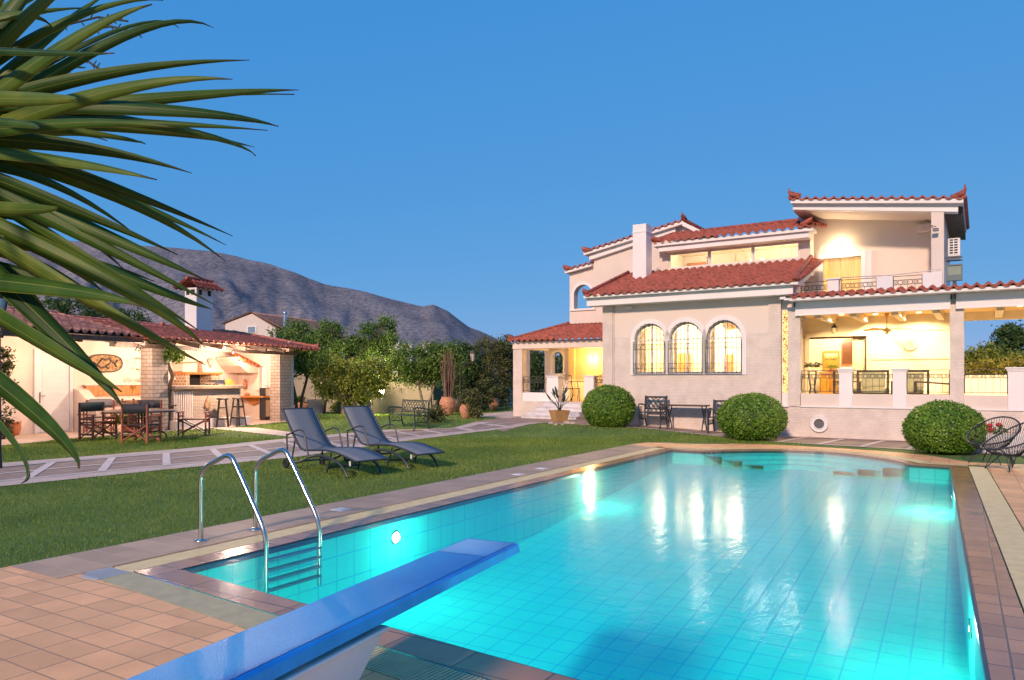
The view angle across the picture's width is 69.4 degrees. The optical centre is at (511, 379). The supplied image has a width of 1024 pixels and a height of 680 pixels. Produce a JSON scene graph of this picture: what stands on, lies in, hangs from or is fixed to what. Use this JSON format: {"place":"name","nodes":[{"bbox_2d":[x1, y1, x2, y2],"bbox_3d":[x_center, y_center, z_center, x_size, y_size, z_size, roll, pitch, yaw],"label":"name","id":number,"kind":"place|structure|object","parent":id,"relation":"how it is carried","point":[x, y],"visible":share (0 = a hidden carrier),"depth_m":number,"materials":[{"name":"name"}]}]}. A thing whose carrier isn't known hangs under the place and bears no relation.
{"place":"outdoors","nodes":[
{"label":"outdoors","id":0,"kind":"place"},
{"bbox_2d":[2,419,285,444],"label":"patio","id":1,"kind":"structure","parent":0,"point":[27,438],"depth_m":19.74,"materials":[{"name":"beige stone"}]},
{"bbox_2d":[1,346,18,438],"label":"climbing plant","id":2,"kind":"object","parent":1,"relation":"on","point":[7,365],"visible":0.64,"depth_m":18.64,"materials":[{"name":"green plant"}]},
{"bbox_2d":[7,421,21,434],"bbox_3d":[-13.454,1.311,19.843,0.491,0.378,0.491,0,0,0],"label":"clay pot","id":3,"kind":"object","parent":1,"relation":"on","point":[16,429],"visible":0.38,"depth_m":19.76,"materials":[{"name":"orange ceramic"}]},
{"bbox_2d":[83,399,114,432],"bbox_3d":[-11.709,1.025,20.961,0.750,0.950,0.575,0,0,-20],"label":"director chair","id":4,"kind":"object","parent":1,"relation":"on","point":[109,403],"visible":0.5,"depth_m":21.13,"materials":[{"name":"red wood"}]},
{"bbox_2d":[111,409,143,431],"bbox_3d":[-10.878,1.128,20.970,0.789,0.743,0.812,0,0,0],"label":"potted plant","id":5,"kind":"object","parent":1,"relation":"on","point":[119,422],"visible":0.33,"depth_m":20.82,"materials":[{"name":"plant"}]},
{"bbox_2d":[135,339,184,429],"bbox_3d":[-10.358,0.050,21.808,1.511,2.877,0.934,0,0,0],"label":"creeper tree","id":6,"kind":"object","parent":1,"relation":"on","point":[171,354],"visible":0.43,"depth_m":21.78,"materials":[{"name":"green plant"}]},
{"bbox_2d":[1,276,319,435],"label":"garden kitchen","id":7,"kind":"object","parent":1,"relation":"on","point":[57,390],"visible":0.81,"depth_m":22.72,"materials":[{"name":"paint"}]},
{"bbox_2d":[33,349,72,433],"bbox_3d":[-12.938,0.330,20.885,0.122,2.340,1.170,0,0,20],"label":"door","id":8,"kind":"structure","parent":7,"relation":"in","point":[52,378],"depth_m":20.88,"materials":[{"name":"white paint"}]},
{"bbox_2d":[89,354,122,371],"bbox_3d":[-12.357,-0.500,22.466,0.082,0.558,1.238,0,0,20],"label":"oval plaque","id":9,"kind":"object","parent":7,"relation":"attached to","point":[107,363],"visible":0.81,"depth_m":22.53,"materials":[{"name":"beige stone"}]},
{"bbox_2d":[207,358,214,367],"bbox_3d":[-10.576,-0.590,25.964,0.050,0.347,0.308,0,0,20],"label":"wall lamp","id":10,"kind":"object","parent":7,"relation":"attached to","point":[210,361],"visible":1,"depth_m":25.92,"materials":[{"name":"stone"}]},
{"bbox_2d":[206,378,225,384],"bbox_3d":[-9.515,0.066,23.762,0.360,0.219,0.537,0,0,20],"label":"chafing dish","id":11,"kind":"object","parent":7,"relation":"on","point":[217,382],"visible":0.96,"depth_m":23.61,"materials":[{"name":"metal"}]},
{"bbox_2d":[216,398,229,426],"bbox_3d":[-9.149,1.034,23.371,0.410,0.918,0.410,0,0,-23],"label":"bar stool","id":12,"kind":"object","parent":1,"relation":"on","point":[219,407],"visible":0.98,"depth_m":23.25,"materials":[{"name":"brown wood"}]},
{"bbox_2d":[230,397,246,425],"bbox_3d":[-8.855,1.034,23.901,0.410,0.918,0.410,0,0,33],"label":"bar stool","id":13,"kind":"object","parent":1,"relation":"on","point":[238,416],"visible":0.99,"depth_m":23.86,"materials":[{"name":"brown wood"}]},
{"bbox_2d":[259,385,269,419],"bbox_3d":[-9.117,0.855,27.298,0.290,1.290,0.360,0,0,20],"label":"water heater","id":14,"kind":"object","parent":1,"relation":"on","point":[264,408],"visible":0.85,"depth_m":27.15,"materials":[{"name":"metal"}]},
{"bbox_2d":[197,361,202,371],"bbox_3d":[-10.752,-0.455,25.496,0.050,0.390,0.200,0,0,20],"label":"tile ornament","id":15,"kind":"object","parent":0,"point":[200,368],"visible":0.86,"depth_m":25.48,"materials":[{"name":"ceramic"}]},
{"bbox_2d":[225,379,234,384],"bbox_3d":[-9.330,0.075,24.399,0.060,0.200,0.480,0,0,20],"label":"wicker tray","id":16,"kind":"object","parent":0,"point":[230,382],"visible":0.8,"depth_m":24.37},
{"bbox_2d":[215,427,292,436],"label":"side path","id":17,"kind":"structure","parent":0,"point":[267,431],"depth_m":21.71,"materials":[{"name":"beige stone"}]},
{"bbox_2d":[0,241,512,372],"bbox_3d":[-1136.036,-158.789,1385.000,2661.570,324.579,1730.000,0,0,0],"label":"mountain","id":18,"kind":"structure","parent":0,"point":[247,285],"depth_m":1250.56,"materials":[{"name":"grey stone"}]},
{"bbox_2d":[0,422,542,485],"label":"garden path","id":19,"kind":"structure","parent":0,"point":[45,470],"depth_m":14.02,"materials":[{"name":"grey stone"}]},
{"bbox_2d":[0,295,7,467],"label":"lamp post","id":20,"kind":"object","parent":19,"relation":"on","point":[3,303],"visible":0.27,"depth_m":12.49,"materials":[{"name":"metal"}]},
{"bbox_2d":[387,399,430,430],"bbox_3d":[-3.075,1.047,22.114,0.683,0.921,1.364,0,0,-43],"label":"garden bench","id":21,"kind":"object","parent":19,"relation":"on","point":[403,407],"visible":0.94,"depth_m":22.16,"materials":[{"name":"black metal"}]},
{"bbox_2d":[221,312,347,373],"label":"neighbour house","id":22,"kind":"structure","parent":0,"point":[257,323],"depth_m":62.32,"materials":[{"name":"paint"}]},
{"bbox_2d":[283,311,286,326],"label":"flue pipe","id":23,"kind":"object","parent":22,"relation":"on","point":[284,316],"visible":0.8,"depth_m":49.90,"materials":[{"name":"silver metal"}]},
{"bbox_2d":[480,411,520,417],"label":"back path","id":24,"kind":"structure","parent":0,"point":[508,414],"depth_m":27.25,"materials":[{"name":"beige stone"}]},
{"bbox_2d":[0,442,1023,679],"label":"pool deck","id":25,"kind":"structure","parent":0,"point":[74,616],"depth_m":5.25,"materials":[{"name":"tile"}]},
{"bbox_2d":[0,0,296,483],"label":"yucca","id":26,"kind":"object","parent":25,"relation":"on","point":[36,113],"visible":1,"depth_m":1.55,"materials":[{"name":"green plant"}]},
{"bbox_2d":[194,448,321,592],"bbox_3d":[-2.351,1.288,6.881,1.002,1.256,0.734,0,0,32],"label":"pool ladder","id":27,"kind":"object","parent":25,"relation":"attached to","point":[253,501],"visible":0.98,"depth_m":6.78,"materials":[{"name":"metal"}]},
{"bbox_2d":[126,538,519,679],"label":"diving board","id":28,"kind":"object","parent":25,"relation":"on","point":[336,636],"visible":1,"depth_m":3.25,"materials":[{"name":"blue plastic"}]},
{"bbox_2d":[331,508,349,510],"bbox_3d":[-1.966,1.490,8.495,0.170,0.012,0.170,0,0,31],"label":"skimmer lid","id":29,"kind":"object","parent":25,"relation":"on","point":[340,509],"visible":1,"depth_m":8.46,"materials":[{"name":"white plastic"}]},
{"bbox_2d":[181,450,990,679],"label":"pool basin","id":30,"kind":"object","parent":25,"relation":"in","point":[646,568],"visible":0.84,"depth_m":8.40,"materials":[{"name":"tile"}]},
{"bbox_2d":[391,530,400,544],"bbox_3d":[-1.266,1.720,8.060,0.024,0.157,0.161,0,0,31],"label":"pool lamp","id":31,"kind":"object","parent":30,"relation":"attached to","point":[395,537],"visible":1,"depth_m":8.05,"materials":[{"name":"white glass"}]},
{"bbox_2d":[585,475,589,484],"bbox_3d":[1.246,1.655,12.209,0.024,0.157,0.160,0,0,31],"label":"pool lamp","id":32,"kind":"object","parent":30,"relation":"attached to","point":[587,479],"visible":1,"depth_m":12.20,"materials":[{"name":"white"}]},
{"bbox_2d":[623,450,948,475],"bbox_3d":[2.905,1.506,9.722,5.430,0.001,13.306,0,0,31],"label":"steps","id":33,"kind":"structure","parent":30,"relation":"in","point":[775,453],"depth_m":14.50,"materials":[{"name":"teal tile"}]},
{"bbox_2d":[968,618,971,639],"bbox_3d":[3.496,1.900,5.644,0.024,0.157,0.160,0,0,31],"label":"pool lamp","id":34,"kind":"object","parent":30,"relation":"attached to","point":[970,628],"visible":0.97,"depth_m":5.59,"materials":[{"name":"white glass"}]},
{"bbox_2d":[965,416,1020,464],"bbox_3d":[8.610,1.081,13.263,0.968,0.829,0.812,0,0,-32],"label":"wire chair","id":35,"kind":"object","parent":25,"relation":"on","point":[976,444],"visible":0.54,"depth_m":13.38,"materials":[{"name":"metal"}]},
{"bbox_2d":[980,422,1023,471],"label":"wire chair","id":36,"kind":"object","parent":25,"relation":"on","point":[1010,453],"visible":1,"depth_m":12.35,"materials":[{"name":"metal"}]},
{"bbox_2d":[0,405,1023,628],"bbox_3d":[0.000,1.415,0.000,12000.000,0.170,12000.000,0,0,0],"label":"lawn","id":37,"kind":"structure","parent":0,"point":[977,458],"depth_m":10.68,"materials":[{"name":"green plant"}]},
{"bbox_2d":[38,296,152,322],"bbox_3d":[-19.288,-1.263,33.698,5.565,5.628,3.456,0,0,0],"label":"hedge tree","id":38,"kind":"object","parent":37,"relation":"on","point":[66,306],"visible":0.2,"depth_m":33.76,"materials":[{"name":"green plant"}]},
{"bbox_2d":[77,402,118,440],"bbox_3d":[-10.383,1.035,18.564,0.560,0.930,0.750,0,0,20],"label":"director chair","id":39,"kind":"object","parent":37,"relation":"on","point":[90,406],"visible":0.96,"depth_m":18.56,"materials":[{"name":"red wood"}]},
{"bbox_2d":[119,404,162,443],"bbox_3d":[-8.805,1.035,17.574,0.750,0.930,0.560,0,0,12],"label":"director chair","id":40,"kind":"object","parent":37,"relation":"on","point":[135,409],"visible":0.99,"depth_m":17.40,"materials":[{"name":"red wood"}]},
{"bbox_2d":[102,409,179,439],"bbox_3d":[-9.300,1.134,18.568,1.760,0.739,1.760,0,0,0],"label":"garden table","id":41,"kind":"object","parent":37,"relation":"on","point":[150,411],"visible":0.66,"depth_m":18.41,"materials":[{"name":"brown wood"}]},
{"bbox_2d":[128,400,161,433],"bbox_3d":[-10.239,1.035,20.621,0.750,0.930,0.560,0,0,8],"label":"director chair","id":42,"kind":"object","parent":37,"relation":"on","point":[157,403],"visible":0.52,"depth_m":20.79,"materials":[{"name":"red wood"}]},
{"bbox_2d":[176,411,210,435],"bbox_3d":[-8.529,1.177,19.834,0.750,0.645,0.560,0,0,-10],"label":"director chair","id":43,"kind":"object","parent":37,"relation":"on","point":[206,420],"visible":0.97,"depth_m":19.70,"materials":[{"name":"red wood"}]},
{"bbox_2d":[294,395,307,407],"bbox_3d":[-9.683,1.083,33.758,1.103,0.834,0.980,0,0,0],"label":"clay pot","id":44,"kind":"object","parent":37,"relation":"on","point":[305,404],"visible":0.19,"depth_m":33.46,"materials":[{"name":"ceramic"}]},
{"bbox_2d":[266,313,339,407],"bbox_3d":[-8.151,-0.518,29.067,2.411,4.149,2.569,0,0,-41],"label":"olive tree","id":45,"kind":"object","parent":37,"relation":"on","point":[298,331],"visible":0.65,"depth_m":28.78,"materials":[{"name":"green plant"}]},
{"bbox_2d":[306,399,327,413],"bbox_3d":[-8.658,1.190,32.905,0.840,0.620,0.500,0,0,0],"label":"trough planter","id":46,"kind":"object","parent":37,"relation":"on","point":[318,406],"visible":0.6,"depth_m":32.66,"materials":[{"name":"grey stone"}]},
{"bbox_2d":[328,401,336,412],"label":"shrub","id":47,"kind":"object","parent":37,"relation":"on","point":[333,407],"visible":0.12,"depth_m":32.82,"materials":[{"name":"green plant"}]},
{"bbox_2d":[281,407,388,477],"bbox_3d":[-2.925,0.994,12.076,2.130,1.011,0.740,0,0,42],"label":"sun lounger","id":48,"kind":"object","parent":37,"relation":"on","point":[307,432],"visible":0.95,"depth_m":12.39,"materials":[{"name":"grey"}]},
{"bbox_2d":[308,353,395,405],"bbox_3d":[-6.224,0.200,29.015,3.401,2.741,2.328,0,0,0],"label":"lemon tree","id":49,"kind":"object","parent":37,"relation":"on","point":[349,383],"visible":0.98,"depth_m":28.61,"materials":[{"name":"green plant"}]},
{"bbox_2d":[302,313,410,413],"bbox_3d":[-7.179,-0.716,32.229,5.646,4.555,2.739,0,0,0],"label":"olive tree","id":50,"kind":"object","parent":37,"relation":"on","point":[351,345],"visible":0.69,"depth_m":32.05,"materials":[{"name":"green plant"}]},
{"bbox_2d":[342,405,444,469],"bbox_3d":[-2.134,0.994,13.085,2.130,1.011,0.740,0,0,42],"label":"sun lounger","id":51,"kind":"object","parent":37,"relation":"on","point":[365,426],"visible":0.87,"depth_m":13.40,"materials":[{"name":"fabric"}]},
{"bbox_2d":[294,373,512,412],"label":"garden wall","id":52,"kind":"structure","parent":37,"relation":"on","point":[395,396],"depth_m":33.30,"materials":[{"name":"stone"}]},
{"bbox_2d":[385,336,469,413],"bbox_3d":[-3.419,-0.086,29.402,3.585,3.291,2.272,0,0,0],"label":"olive tree","id":53,"kind":"object","parent":37,"relation":"on","point":[425,369],"visible":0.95,"depth_m":29.19,"materials":[{"name":"green plant"}]},
{"bbox_2d":[416,404,448,422],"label":"shrub","id":54,"kind":"object","parent":37,"relation":"on","point":[435,412],"visible":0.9,"depth_m":23.26,"materials":[{"name":"green plant"}]},
{"bbox_2d":[439,348,455,414],"bbox_3d":[-2.423,0.080,27.770,0.636,2.499,0.616,0,0,0],"label":"tall pot","id":55,"kind":"object","parent":37,"relation":"on","point":[447,400],"visible":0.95,"depth_m":27.64,"materials":[{"name":"ceramic"}]},
{"bbox_2d":[454,399,460,412],"bbox_3d":[-2.190,1.056,30.123,0.493,0.556,0.493,0,0,0],"label":"dark pot","id":56,"kind":"object","parent":37,"relation":"on","point":[457,408],"visible":0.41,"depth_m":29.94,"materials":[{"name":"brown ceramic"}]},
{"bbox_2d":[425,338,492,398],"bbox_3d":[-2.285,-0.200,32.961,2.747,3.512,2.506,0,0,24],"label":"olive tree","id":57,"kind":"object","parent":37,"relation":"on","point":[467,374],"visible":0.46,"depth_m":32.54,"materials":[{"name":"green plant"}]},
{"bbox_2d":[460,350,475,398],"bbox_3d":[-2.143,0.132,30.948,1.280,2.736,0.242,0,0,0],"label":"lamp post","id":58,"kind":"object","parent":37,"relation":"on","point":[472,355],"visible":0.45,"depth_m":30.91,"materials":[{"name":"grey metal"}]},
{"bbox_2d":[454,386,487,418],"bbox_3d":[-1.342,0.812,25.316,1.066,1.322,1.033,0,0,44],"label":"potted plant","id":59,"kind":"object","parent":37,"relation":"on","point":[472,399],"visible":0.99,"depth_m":25.17,"materials":[{"name":"plant"}]},
{"bbox_2d":[465,377,499,411],"bbox_3d":[-1.256,0.641,30.307,1.538,1.558,1.182,0,0,0],"label":"shrub","id":60,"kind":"object","parent":37,"relation":"on","point":[488,383],"visible":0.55,"depth_m":30.27,"materials":[{"name":"green plant"}]},
{"bbox_2d":[456,365,512,409],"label":"olive tree","id":61,"kind":"object","parent":37,"relation":"on","point":[502,391],"visible":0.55,"depth_m":32.73,"materials":[{"name":"green plant"}]},
{"bbox_2d":[469,334,512,408],"bbox_3d":[-1.055,-0.370,36.052,3.284,3.844,2.332,0,0,19],"label":"olive tree","id":62,"kind":"object","parent":37,"relation":"on","point":[500,353],"visible":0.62,"depth_m":35.54,"materials":[{"name":"green plant"}]},
{"bbox_2d":[489,398,499,410],"bbox_3d":[-0.765,1.057,31.574,0.479,0.547,0.480,0,0,0],"label":"clay pot","id":63,"kind":"object","parent":37,"relation":"on","point":[494,406],"visible":0.67,"depth_m":31.41,"materials":[{"name":"ceramic"}]},
{"bbox_2d":[530,350,544,391],"bbox_3d":[0.952,-0.136,35.906,1.841,3.381,1.920,0,0,-34],"label":"dark shrub","id":64,"kind":"object","parent":37,"relation":"on","point":[534,369],"visible":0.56,"depth_m":35.62,"materials":[{"name":"green plant"}]},
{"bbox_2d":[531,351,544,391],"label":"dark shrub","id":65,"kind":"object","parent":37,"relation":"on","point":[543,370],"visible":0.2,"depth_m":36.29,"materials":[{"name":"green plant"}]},
{"bbox_2d":[555,352,562,372],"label":"dark shrub","id":66,"kind":"object","parent":37,"relation":"on","point":[558,362],"visible":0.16,"depth_m":36.93,"materials":[{"name":"green plant"}]},
{"bbox_2d":[581,384,636,426],"bbox_3d":[2.765,0.754,21.200,1.595,1.270,1.597,0,0,0],"label":"round bush","id":67,"kind":"object","parent":37,"relation":"on","point":[605,405],"visible":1,"depth_m":20.70,"materials":[{"name":"green plant"}]},
{"bbox_2d":[716,392,789,440],"bbox_3d":[5.959,0.908,18.338,1.751,1.228,1.747,0,0,0],"label":"round bush","id":68,"kind":"object","parent":37,"relation":"on","point":[752,416],"visible":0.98,"depth_m":17.81,"materials":[{"name":"green plant"}]},
{"bbox_2d":[507,184,1023,439],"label":"villa","id":69,"kind":"object","parent":37,"relation":"on","point":[684,310],"visible":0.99,"depth_m":20.90,"materials":[{"name":"paint"}]},
{"bbox_2d":[562,374,579,400],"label":"iron porch chair","id":70,"kind":"object","parent":69,"relation":"on","point":[570,387],"visible":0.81,"depth_m":27.02,"materials":[{"name":"metal"}]},
{"bbox_2d":[569,381,583,400],"bbox_3d":[2.550,0.419,26.513,0.840,0.728,0.600,0,0,32],"label":"iron porch table","id":71,"kind":"object","parent":69,"relation":"on","point":[577,385],"visible":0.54,"depth_m":26.49,"materials":[{"name":"metal"}]},
{"bbox_2d":[630,319,669,374],"bbox_3d":[4.050,-0.957,21.626,1.210,1.635,0.285,0,0,32],"label":"window","id":72,"kind":"structure","parent":69,"relation":"in","point":[651,322],"depth_m":21.60,"materials":[{"name":"white paint"}]},
{"bbox_2d":[665,317,706,374],"bbox_3d":[4.957,-0.960,21.050,1.220,1.640,0.285,0,0,32],"label":"window","id":73,"kind":"structure","parent":69,"relation":"in","point":[684,320],"depth_m":21.03,"materials":[{"name":"white paint"}]},
{"bbox_2d":[669,250,708,268],"bbox_3d":[5.675,-3.840,23.708,1.320,0.480,0.070,0,0,32],"label":"clerestory window","id":74,"kind":"structure","parent":69,"relation":"in","point":[670,267],"depth_m":23.72,"materials":[{"name":"white paint"}]},
{"bbox_2d":[687,262,705,265],"bbox_3d":[6.312,-3.550,25.304,0.650,0.900,0.090,0,0,32],"label":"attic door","id":75,"kind":"structure","parent":69,"relation":"in","point":[698,263],"depth_m":25.26,"materials":[{"name":"orange wood"}]},
{"bbox_2d":[702,315,746,374],"bbox_3d":[5.878,-0.963,20.466,1.230,1.645,0.285,0,0,32],"label":"window","id":76,"kind":"structure","parent":69,"relation":"in","point":[724,319],"depth_m":20.42,"materials":[{"name":"white paint"}]},
{"bbox_2d":[709,246,752,264],"bbox_3d":[6.808,-3.840,22.988,1.340,0.480,0.070,0,0,32],"label":"clerestory window","id":77,"kind":"structure","parent":69,"relation":"in","point":[751,247],"depth_m":22.96,"materials":[{"name":"white paint"}]},
{"bbox_2d":[753,242,799,261],"bbox_3d":[7.958,-3.840,22.258,1.360,0.480,0.070,0,0,32],"label":"clerestory window","id":78,"kind":"structure","parent":69,"relation":"in","point":[798,243],"depth_m":22.20,"materials":[{"name":"white paint"}]},
{"bbox_2d":[783,311,787,391],"bbox_3d":[7.269,-0.745,19.659,0.125,2.170,0.013,0,0,32],"label":"strip window","id":79,"kind":"structure","parent":69,"relation":"in","point":[785,313],"depth_m":19.65,"materials":[{"name":"yellow glass"}]},
{"bbox_2d":[804,362,822,393],"bbox_3d":[8.196,0.093,20.134,0.562,1.158,0.566,0,0,-17],"label":"iron plant stand","id":80,"kind":"object","parent":69,"relation":"on","point":[813,365],"visible":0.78,"depth_m":20.10,"materials":[{"name":"black metal"}]},
{"bbox_2d":[818,372,838,393],"bbox_3d":[9.833,0.195,22.780,0.660,0.850,0.440,0,0,32],"label":"orange sideboard","id":81,"kind":"object","parent":69,"relation":"on","point":[826,383],"visible":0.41,"depth_m":22.64,"materials":[{"name":"brown wood"}]},
{"bbox_2d":[823,351,838,369],"bbox_3d":[10.012,-0.600,23.211,0.480,0.600,0.060,0,0,32],"label":"framed painting","id":82,"kind":"object","parent":69,"relation":"attached to","point":[830,358],"visible":0.73,"depth_m":23.21,"materials":[{"name":"paint"}]},
{"bbox_2d":[805,331,870,393],"bbox_3d":[9.489,-0.350,21.519,1.770,2.060,0.202,0,0,32],"label":"terrace door","id":83,"kind":"structure","parent":69,"relation":"in","point":[858,337],"depth_m":21.32,"materials":[{"name":"grey wood"}]},
{"bbox_2d":[819,250,871,291],"bbox_3d":[9.805,-2.915,21.773,1.430,1.650,0.170,0,0,32],"label":"balcony door","id":84,"kind":"structure","parent":69,"relation":"in","point":[852,266],"depth_m":21.76,"materials":[{"name":"white paint"}]},
{"bbox_2d":[841,338,851,364],"bbox_3d":[10.506,-0.875,22.868,0.600,0.850,0.110,0,0,32],"label":"arched inner window","id":85,"kind":"structure","parent":69,"relation":"in","point":[846,347],"depth_m":22.90,"materials":[{"name":"orange glass"}]},
{"bbox_2d":[833,371,861,393],"bbox_3d":[9.267,0.210,20.179,0.730,0.920,0.790,0,0,42],"label":"terrace armchair","id":86,"kind":"object","parent":69,"relation":"on","point":[837,381],"visible":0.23,"depth_m":20.11,"materials":[{"name":"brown wood"}]},
{"bbox_2d":[856,371,891,393],"bbox_3d":[9.585,0.210,19.497,0.790,0.920,0.730,0,0,37],"label":"terrace armchair","id":87,"kind":"object","parent":69,"relation":"on","point":[866,384],"visible":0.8,"depth_m":19.26,"materials":[{"name":"beige fabric"}]},
{"bbox_2d":[862,313,911,334],"bbox_3d":[10.147,-1.510,20.016,1.220,0.580,1.174,0,0,32],"label":"ceiling fan","id":88,"kind":"object","parent":69,"relation":"hanging from","point":[886,330],"visible":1,"depth_m":19.91,"materials":[{"name":"gold metal"}]},
{"bbox_2d":[903,338,916,349],"bbox_3d":[11.011,-0.975,20.455,0.331,0.331,0.044,0,0,32],"label":"wall plaque","id":89,"kind":"object","parent":69,"relation":"attached to","point":[909,344],"depth_m":20.45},
{"bbox_2d":[891,370,929,394],"bbox_3d":[10.397,0.210,19.337,0.790,0.920,0.730,0,0,17],"label":"terrace armchair","id":90,"kind":"object","parent":69,"relation":"on","point":[920,386],"visible":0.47,"depth_m":19.01,"materials":[{"name":"beige fabric"}]},
{"bbox_2d":[917,223,930,232],"bbox_3d":[11.476,-4.210,20.517,0.400,0.260,0.260,0,0,32],"label":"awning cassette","id":91,"kind":"object","parent":69,"relation":"attached to","point":[924,228],"visible":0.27,"depth_m":20.46,"materials":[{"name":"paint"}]},
{"bbox_2d":[914,381,949,394],"bbox_3d":[10.657,0.350,18.703,0.830,0.640,0.570,0,0,32],"label":"wooden bench","id":92,"kind":"object","parent":69,"relation":"on","point":[915,387],"visible":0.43,"depth_m":18.58,"materials":[{"name":"brown wood"}]},
{"bbox_2d":[945,238,962,261],"bbox_3d":[11.787,-3.464,19.756,0.440,0.518,0.732,0,0,32],"label":"air conditioner","id":93,"kind":"object","parent":69,"relation":"attached to","point":[954,249],"visible":0.98,"depth_m":19.46,"materials":[{"name":"metal"}]},
{"bbox_2d":[946,264,962,283],"bbox_3d":[10.866,-2.530,18.156,0.340,0.600,0.120,0,0,32],"label":"floodlight","id":94,"kind":"object","parent":69,"relation":"on","point":[954,273],"visible":0.97,"depth_m":18.12,"materials":[{"name":"grey metal"}]},
{"bbox_2d":[900,399,988,453],"bbox_3d":[8.758,0.955,15.037,1.575,1.146,1.566,0,0,0],"label":"round bush","id":95,"kind":"object","parent":37,"relation":"on","point":[935,426],"visible":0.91,"depth_m":14.58,"materials":[{"name":"green plant"}]},
{"bbox_2d":[964,352,1023,374],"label":"hedge","id":96,"kind":"object","parent":37,"relation":"on","point":[1003,364],"visible":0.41,"depth_m":25.19,"materials":[{"name":"green plant"}]},
{"bbox_2d":[964,338,1023,366],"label":"lit tree","id":97,"kind":"object","parent":37,"relation":"on","point":[986,352],"visible":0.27,"depth_m":26.59,"materials":[{"name":"green plant"}]},
{"bbox_2d":[983,320,1023,358],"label":"dark tree","id":98,"kind":"object","parent":37,"relation":"on","point":[1010,335],"visible":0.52,"depth_m":31.63,"materials":[{"name":"green plant"}]},
{"bbox_2d":[471,417,588,430],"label":"courtyard","id":99,"kind":"structure","parent":0,"point":[512,421],"depth_m":23.36,"materials":[{"name":"brown stone"}]},
{"bbox_2d":[543,387,574,421],"bbox_3d":[1.455,0.759,23.090,0.895,1.141,1.051,0,0,-20],"label":"potted plant","id":100,"kind":"object","parent":99,"relation":"on","point":[559,415],"visible":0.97,"depth_m":22.91,"materials":[{"name":"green plant"}]},
{"bbox_2d":[557,423,1023,455],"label":"walkway","id":101,"kind":"structure","parent":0,"point":[883,444],"depth_m":17.86,"materials":[{"name":"brown stone"}]},
{"bbox_2d":[638,395,668,428],"bbox_3d":[4.020,0.916,21.055,0.684,0.921,0.683,0,0,32],"label":"iron chair","id":102,"kind":"object","parent":101,"relation":"on","point":[660,406],"visible":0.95,"depth_m":21.13,"materials":[{"name":"black metal"}]},
{"bbox_2d":[663,404,709,430],"bbox_3d":[4.858,1.052,20.584,1.200,0.706,0.480,0,0,32],"label":"wall table","id":103,"kind":"object","parent":101,"relation":"on","point":[703,413],"depth_m":20.44,"materials":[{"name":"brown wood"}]},
{"bbox_2d":[707,399,724,432],"bbox_3d":[5.706,1.004,19.986,0.684,0.921,0.683,0,0,32],"label":"iron chair","id":104,"kind":"object","parent":101,"relation":"on","point":[714,408],"visible":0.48,"depth_m":20.23,"materials":[{"name":"black metal"}]},
{"bbox_2d":[627,424,904,440],"bbox_3d":[10.674,1.398,17.200,19.200,0.170,0.320,0,0,32],"label":"walkway border","id":105,"kind":"object","parent":101,"relation":"on","point":[779,435],"visible":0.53,"depth_m":19.29,"materials":[{"name":"beige stone"}]},
{"bbox_2d":[966,422,1023,454],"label":"flower planter","id":106,"kind":"object","parent":101,"relation":"on","point":[994,433],"visible":0.39,"depth_m":14.93,"materials":[{"name":"stone"}]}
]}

